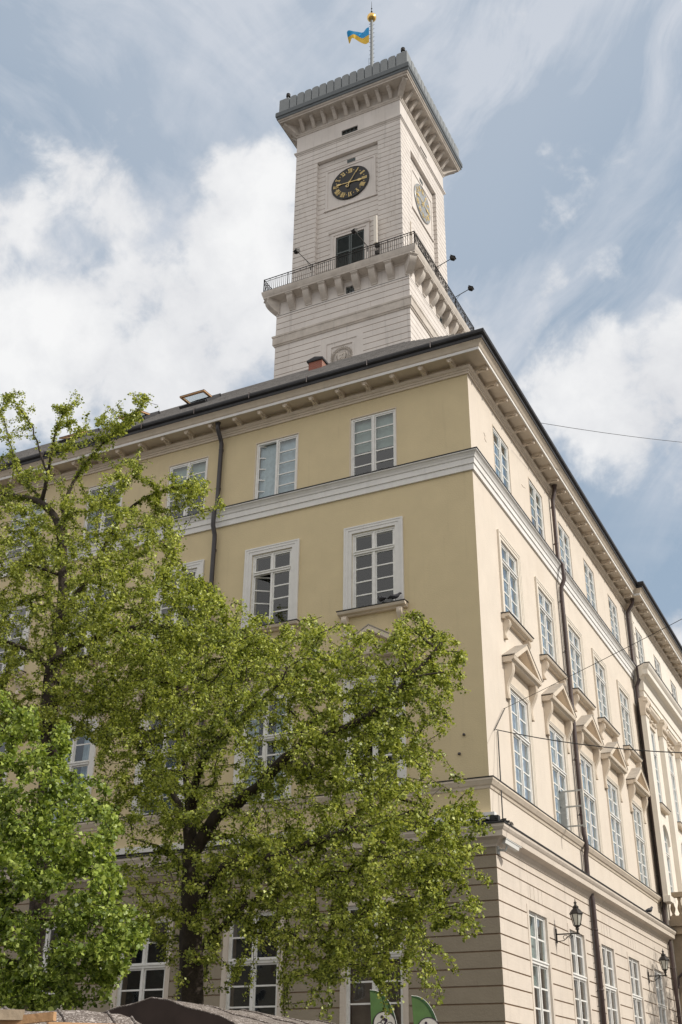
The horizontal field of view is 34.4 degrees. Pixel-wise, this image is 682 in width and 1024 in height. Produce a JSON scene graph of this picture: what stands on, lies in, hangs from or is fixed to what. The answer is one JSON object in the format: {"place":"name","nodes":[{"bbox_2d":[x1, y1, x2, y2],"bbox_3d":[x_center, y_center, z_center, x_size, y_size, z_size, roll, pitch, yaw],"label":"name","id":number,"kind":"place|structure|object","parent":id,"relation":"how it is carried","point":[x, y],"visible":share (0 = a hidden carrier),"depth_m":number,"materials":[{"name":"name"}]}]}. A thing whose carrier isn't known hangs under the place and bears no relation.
{"place":"outdoors","nodes":[
{"label":"outdoors","id":0,"kind":"place"},
{"bbox_2d":[0,0,681,644],"label":"sky","id":1,"kind":"structure","parent":0,"point":[148,166],"materials":[{"name":"blue"}]},
{"bbox_2d":[542,423,676,441],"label":"distant cable","id":2,"kind":"object","parent":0,"point":[608,433],"visible":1,"depth_m":43.20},
{"label":"ground","id":3,"kind":"structure","parent":0,"visible":0},
{"bbox_2d":[0,1006,140,1023],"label":"market stall","id":4,"kind":"object","parent":3,"relation":"on","point":[19,1016],"visible":1,"depth_m":8.58,"materials":[{"name":"fabric"}]},
{"bbox_2d":[0,688,155,1011],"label":"maple tree","id":5,"kind":"object","parent":3,"relation":"on","point":[114,940],"visible":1,"depth_m":16.46,"materials":[{"name":"green plant"}]},
{"bbox_2d":[0,388,297,1010],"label":"linden tree","id":6,"kind":"object","parent":3,"relation":"on","point":[199,591],"visible":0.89,"depth_m":25.71,"materials":[{"name":"green plant"}]},
{"bbox_2d":[102,997,334,1023],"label":"market stall","id":7,"kind":"object","parent":3,"relation":"on","point":[153,1010],"visible":0.96,"depth_m":12.38,"materials":[{"name":"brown fabric"}]},
{"bbox_2d":[92,604,494,1021],"bbox_3d":[-1.236,6.380,20.098,5.637,10.987,9.754,20,-34,-32],"label":"linden tree","id":8,"kind":"object","parent":3,"relation":"on","point":[274,855],"visible":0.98,"depth_m":18.96,"materials":[{"name":"green plant"}]},
{"bbox_2d":[0,328,681,1023],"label":"town hall","id":9,"kind":"structure","parent":3,"relation":"on","point":[434,480],"depth_m":36.55,"materials":[{"name":"yellow paint"}]},
{"bbox_2d":[2,707,15,791],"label":"window","id":10,"kind":"structure","parent":9,"relation":"in","point":[14,707],"depth_m":37.56,"materials":[{"name":"white paint"}]},
{"bbox_2d":[0,599,33,694],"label":"window","id":11,"kind":"structure","parent":9,"relation":"in","point":[26,630],"depth_m":40.01,"materials":[{"name":"white paint"}]},
{"bbox_2d":[5,498,46,557],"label":"window","id":12,"kind":"structure","parent":9,"relation":"in","point":[36,512],"depth_m":42.89,"materials":[{"name":"white paint"}]},
{"bbox_2d":[18,924,62,1010],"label":"window","id":13,"kind":"structure","parent":9,"relation":"in","point":[48,936],"depth_m":33.92,"materials":[{"name":"white paint"}]},
{"bbox_2d":[52,677,104,822],"bbox_3d":[-9.007,7.940,36.711,2.700,4.957,0.694,-13,-31,23],"label":"window","id":14,"kind":"structure","parent":9,"relation":"in","point":[88,764],"depth_m":36.56,"materials":[{"name":"white paint"}]},
{"bbox_2d":[58,428,99,443],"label":"roof window","id":15,"kind":"structure","parent":9,"relation":"in","point":[67,437],"depth_m":46.44,"materials":[{"name":"black metal"}]},
{"bbox_2d":[61,582,115,674],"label":"window","id":16,"kind":"structure","parent":9,"relation":"in","point":[81,610],"depth_m":38.85,"materials":[{"name":"white paint"}]},
{"bbox_2d":[82,480,122,538],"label":"window","id":17,"kind":"structure","parent":9,"relation":"in","point":[85,524],"depth_m":41.33,"materials":[{"name":"white paint"}]},
{"bbox_2d":[119,411,159,424],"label":"roof window","id":18,"kind":"structure","parent":9,"relation":"in","point":[147,415],"depth_m":45.28,"materials":[{"name":"brown wood"}]},
{"bbox_2d":[110,913,173,1008],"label":"window","id":19,"kind":"structure","parent":9,"relation":"in","point":[144,966],"depth_m":31.90,"materials":[{"name":"white paint"}]},
{"bbox_2d":[130,669,197,814],"bbox_3d":[-5.719,7.164,35.200,2.700,4.957,0.555,-13,-31,23],"label":"window","id":20,"kind":"structure","parent":9,"relation":"in","point":[185,689],"depth_m":35.23,"materials":[{"name":"white paint"}]},
{"bbox_2d":[149,559,204,663],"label":"window","id":21,"kind":"structure","parent":9,"relation":"in","point":[199,565],"depth_m":37.79,"materials":[{"name":"white paint"}]},
{"bbox_2d":[164,456,208,515],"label":"window","id":22,"kind":"structure","parent":9,"relation":"in","point":[202,468],"depth_m":40.04,"materials":[{"name":"white paint"}]},
{"bbox_2d":[179,389,220,408],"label":"roof window","id":23,"kind":"structure","parent":9,"relation":"in","point":[210,397],"depth_m":44.04,"materials":[{"name":"brown wood"}]},
{"bbox_2d":[219,907,284,1015],"bbox_3d":[-2.456,13.183,30.153,2.100,4.480,0.285,-13,-31,23],"label":"window","id":24,"kind":"structure","parent":9,"relation":"in","point":[227,952],"depth_m":30.47,"materials":[{"name":"white paint"}]},
{"bbox_2d":[233,644,299,802],"bbox_3d":[-2.370,6.448,33.798,2.700,4.957,0.694,-13,-31,23],"label":"window","id":25,"kind":"structure","parent":9,"relation":"in","point":[270,737],"depth_m":33.67,"materials":[{"name":"white paint"}]},
{"bbox_2d":[239,538,299,646],"bbox_3d":[-2.267,2.792,35.905,2.320,3.765,0.733,-13,-31,23],"label":"window","id":26,"kind":"structure","parent":9,"relation":"in","point":[250,573],"depth_m":36.16,"materials":[{"name":"white paint"}]},
{"bbox_2d":[253,432,298,498],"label":"window","id":27,"kind":"structure","parent":9,"relation":"in","point":[278,469],"depth_m":38.37,"materials":[{"name":"white paint"}]},
{"bbox_2d":[336,516,408,637],"bbox_3d":[0.986,1.982,34.331,2.320,3.765,0.435,-13,-31,23],"label":"window","id":28,"kind":"structure","parent":9,"relation":"in","point":[350,553],"depth_m":34.54,"materials":[{"name":"white paint"}]},
{"bbox_2d":[349,407,396,476],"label":"window","id":29,"kind":"structure","parent":9,"relation":"in","point":[374,431],"depth_m":37.01,"materials":[{"name":"white paint"}]},
{"bbox_2d":[331,624,414,790],"bbox_3d":[0.918,5.672,32.286,2.700,4.957,0.555,-13,-31,23],"label":"window","id":30,"kind":"structure","parent":9,"relation":"in","point":[403,772],"depth_m":32.82,"materials":[{"name":"white paint"}]},
{"bbox_2d":[339,897,408,1023],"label":"window","id":31,"kind":"structure","parent":9,"relation":"in","point":[361,1010],"depth_m":28.88,"materials":[{"name":"white paint"}]},
{"bbox_2d":[378,596,386,602],"bbox_3d":[1.256,2.662,33.640,0.177,0.292,0.458,15,-31,-24],"label":"pigeon","id":32,"kind":"object","parent":9,"relation":"on","point":[381,599],"visible":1,"depth_m":33.56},
{"bbox_2d":[387,592,401,599],"bbox_3d":[1.628,2.572,33.465,0.458,0.292,0.177,-6,-29,12],"label":"pigeon","id":33,"kind":"object","parent":9,"relation":"on","point":[395,596],"visible":1,"depth_m":33.43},
{"bbox_2d":[477,813,513,824],"bbox_3d":[4.028,8.135,29.139,0.655,0.140,1.655,-13,-31,23],"label":"coiled cable","id":34,"kind":"object","parent":9,"relation":"on","point":[494,817],"visible":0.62,"depth_m":29.02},
{"bbox_2d":[497,731,502,817],"bbox_3d":[4.427,7.307,30.577,0.034,2.580,0.244,-4,-29,9],"label":"vertical cable","id":35,"kind":"object","parent":9,"relation":"attached to","point":[500,771],"visible":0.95,"depth_m":30.67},
{"bbox_2d":[492,424,511,493],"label":"window","id":36,"kind":"structure","parent":9,"relation":"in","point":[498,455],"depth_m":38.26,"materials":[{"name":"white paint"}]},
{"bbox_2d":[496,838,521,854],"bbox_3d":[4.402,8.833,28.996,0.652,0.383,0.354,19,-33,-31],"label":"security camera","id":37,"kind":"object","parent":9,"relation":"attached to","point":[510,844],"visible":1,"depth_m":28.89,"materials":[{"name":"metal"}]},
{"bbox_2d":[497,529,533,648],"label":"window","id":38,"kind":"structure","parent":9,"relation":"in","point":[508,617],"depth_m":35.74,"materials":[{"name":"white paint"}]},
{"bbox_2d":[502,644,542,806],"bbox_3d":[5.562,6.393,33.530,0.620,4.957,2.840,-13,-31,23],"label":"window","id":39,"kind":"structure","parent":9,"relation":"in","point":[521,673],"depth_m":33.70,"materials":[{"name":"white paint"}]},
{"bbox_2d":[528,477,545,540],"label":"window","id":40,"kind":"structure","parent":9,"relation":"in","point":[533,503],"depth_m":41.41,"materials":[{"name":"white paint"}]},
{"bbox_2d":[526,904,555,1023],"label":"window","id":41,"kind":"structure","parent":9,"relation":"in","point":[536,914],"depth_m":30.54,"materials":[{"name":"white paint"}]},
{"bbox_2d":[534,576,568,685],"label":"window","id":42,"kind":"structure","parent":9,"relation":"in","point":[547,660],"depth_m":38.87,"materials":[{"name":"white paint"}]},
{"bbox_2d":[541,683,576,833],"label":"window","id":43,"kind":"structure","parent":9,"relation":"in","point":[559,713],"depth_m":36.92,"materials":[{"name":"white paint"}]},
{"bbox_2d":[557,520,573,579],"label":"window","id":44,"kind":"structure","parent":9,"relation":"in","point":[564,541],"depth_m":44.41,"materials":[{"name":"white paint"}]},
{"bbox_2d":[555,900,582,942],"bbox_3d":[6.653,11.911,32.074,0.860,1.200,0.346,-13,-31,23],"label":"wall lantern","id":45,"kind":"object","parent":9,"relation":"attached to","point":[575,913],"depth_m":31.95,"materials":[{"name":"metal"}]},
{"bbox_2d":[558,789,585,827],"bbox_3d":[7.431,9.568,35.387,0.790,1.300,0.060,-13,-31,23],"label":"metal frame","id":46,"kind":"object","parent":9,"relation":"attached to","point":[563,807],"visible":0.92,"depth_m":35.43,"materials":[{"name":"metal"}]},
{"bbox_2d":[567,923,592,1023],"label":"window","id":47,"kind":"structure","parent":9,"relation":"in","point":[583,978],"depth_m":33.73,"materials":[{"name":"white paint"}]},
{"bbox_2d":[566,615,595,716],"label":"window","id":48,"kind":"structure","parent":9,"relation":"in","point":[578,692],"depth_m":41.96,"materials":[{"name":"white paint"}]},
{"bbox_2d":[496,729,681,752],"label":"overhead cable","id":49,"kind":"object","parent":9,"relation":"attached to","point":[590,745],"visible":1,"depth_m":29.16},
{"bbox_2d":[576,714,603,854],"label":"window","id":50,"kind":"structure","parent":9,"relation":"in","point":[588,733],"depth_m":39.93,"materials":[{"name":"white paint"}]},
{"bbox_2d":[583,558,597,611],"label":"window","id":51,"kind":"structure","parent":9,"relation":"in","point":[590,591],"depth_m":47.33,"materials":[{"name":"white paint"}]},
{"bbox_2d":[504,619,681,708],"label":"overhead cable","id":52,"kind":"object","parent":9,"relation":"attached to","point":[597,662],"visible":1,"depth_m":28.61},
{"bbox_2d":[591,648,619,741],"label":"window","id":53,"kind":"structure","parent":9,"relation":"in","point":[603,720],"depth_m":44.83,"materials":[{"name":"white paint"}]},
{"bbox_2d":[599,938,621,1023],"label":"window","id":54,"kind":"structure","parent":9,"relation":"in","point":[608,959],"depth_m":36.73,"materials":[{"name":"white paint"}]},
{"bbox_2d":[607,593,620,642],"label":"window","id":55,"kind":"structure","parent":9,"relation":"in","point":[612,609],"depth_m":50.63,"materials":[{"name":"white paint"}]},
{"bbox_2d":[600,741,628,872],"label":"window","id":56,"kind":"structure","parent":9,"relation":"in","point":[614,766],"depth_m":42.78,"materials":[{"name":"white paint"}]},
{"bbox_2d":[616,679,642,767],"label":"window","id":57,"kind":"structure","parent":9,"relation":"in","point":[623,707],"depth_m":48.10,"materials":[{"name":"white paint"}]},
{"bbox_2d":[626,952,646,1023],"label":"window","id":58,"kind":"structure","parent":9,"relation":"in","point":[631,958],"depth_m":39.83,"materials":[{"name":"white paint"}]},
{"bbox_2d":[626,767,651,888],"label":"window","id":59,"kind":"structure","parent":9,"relation":"in","point":[639,792],"depth_m":46.09,"materials":[{"name":"white paint"}]},
{"bbox_2d":[635,627,644,663],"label":"window","id":60,"kind":"structure","parent":9,"relation":"in","point":[639,644],"depth_m":53.74,"materials":[{"name":"white paint"}]},
{"bbox_2d":[650,730,661,801],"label":"window","id":61,"kind":"structure","parent":9,"relation":"in","point":[652,735],"depth_m":51.24,"materials":[{"name":"white paint"}]},
{"bbox_2d":[653,654,661,677],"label":"window","id":62,"kind":"structure","parent":9,"relation":"in","point":[657,667],"depth_m":57.16,"materials":[{"name":"white paint"}]},
{"bbox_2d":[648,948,668,982],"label":"wall lantern","id":63,"kind":"object","parent":9,"relation":"attached to","point":[663,960],"depth_m":41.46,"materials":[{"name":"metal"}]},
{"bbox_2d":[652,964,669,1023],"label":"window","id":64,"kind":"structure","parent":9,"relation":"in","point":[660,989],"depth_m":43.14,"materials":[{"name":"white paint"}]},
{"bbox_2d":[663,828,674,902],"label":"window","id":65,"kind":"structure","parent":9,"relation":"in","point":[665,840],"depth_m":49.16,"materials":[{"name":"white paint"}]},
{"bbox_2d":[668,753,679,820],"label":"window","id":66,"kind":"structure","parent":9,"relation":"in","point":[669,756],"depth_m":54.42,"materials":[{"name":"white paint"}]},
{"bbox_2d":[670,679,677,700],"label":"window","id":67,"kind":"structure","parent":9,"relation":"in","point":[674,691],"depth_m":60.43,"materials":[{"name":"white paint"}]},
{"bbox_2d":[261,50,473,378],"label":"clock tower","id":68,"kind":"structure","parent":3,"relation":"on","point":[369,142],"depth_m":68.78,"materials":[{"name":"white stone"}]},
{"bbox_2d":[293,248,310,269],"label":"floodlight","id":69,"kind":"object","parent":68,"relation":"attached to","point":[296,251],"visible":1,"depth_m":65.76,"materials":[{"name":"metal"}]},
{"bbox_2d":[342,126,357,135],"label":"vent window","id":70,"kind":"structure","parent":68,"relation":"in","point":[350,130],"depth_m":71.98,"materials":[{"name":"black"}]},
{"bbox_2d":[336,230,363,267],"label":"shutter door","id":71,"kind":"structure","parent":68,"relation":"in","point":[352,242],"depth_m":67.49,"materials":[{"name":"black glass"}]},
{"bbox_2d":[351,228,367,251],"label":"floodlight","id":72,"kind":"object","parent":68,"relation":"attached to","point":[354,231],"visible":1,"depth_m":64.27,"materials":[{"name":"metal"}]},
{"bbox_2d":[367,2,375,66],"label":"flagpole","id":73,"kind":"object","parent":68,"relation":"on","point":[371,17],"visible":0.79,"depth_m":81.37,"materials":[{"name":"grey metal"}]},
{"bbox_2d":[347,27,368,43],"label":"flag","id":74,"kind":"object","parent":73,"relation":"attached to","point":[363,37],"visible":1,"depth_m":81.90,"materials":[{"name":"multicoloured fabric"}]},
{"bbox_2d":[374,215,379,254],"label":"antenna","id":75,"kind":"object","parent":68,"relation":"on","point":[375,234],"visible":0.58,"depth_m":65.97,"materials":[{"name":"metal"}]},
{"bbox_2d":[409,221,411,243],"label":"rod antenna","id":76,"kind":"object","parent":68,"relation":"on","point":[410,233],"visible":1,"depth_m":63.62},
{"bbox_2d":[436,255,455,268],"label":"floodlight","id":77,"kind":"object","parent":68,"relation":"attached to","point":[452,257],"visible":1,"depth_m":66.06,"materials":[{"name":"metal"}]},
{"bbox_2d":[455,285,473,301],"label":"floodlight","id":78,"kind":"object","parent":68,"relation":"attached to","point":[470,288],"visible":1,"depth_m":68.52,"materials":[{"name":"metal"}]},
{"bbox_2d":[370,990,396,1023],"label":"feather banner","id":79,"kind":"object","parent":3,"relation":"on","point":[376,1007],"visible":0.83,"depth_m":22.36,"materials":[{"name":"green fabric"}]},
{"bbox_2d":[411,995,438,1023],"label":"feather banner","id":80,"kind":"object","parent":3,"relation":"on","point":[423,1012],"visible":0.91,"depth_m":21.98,"materials":[{"name":"green fabric"}]}
]}

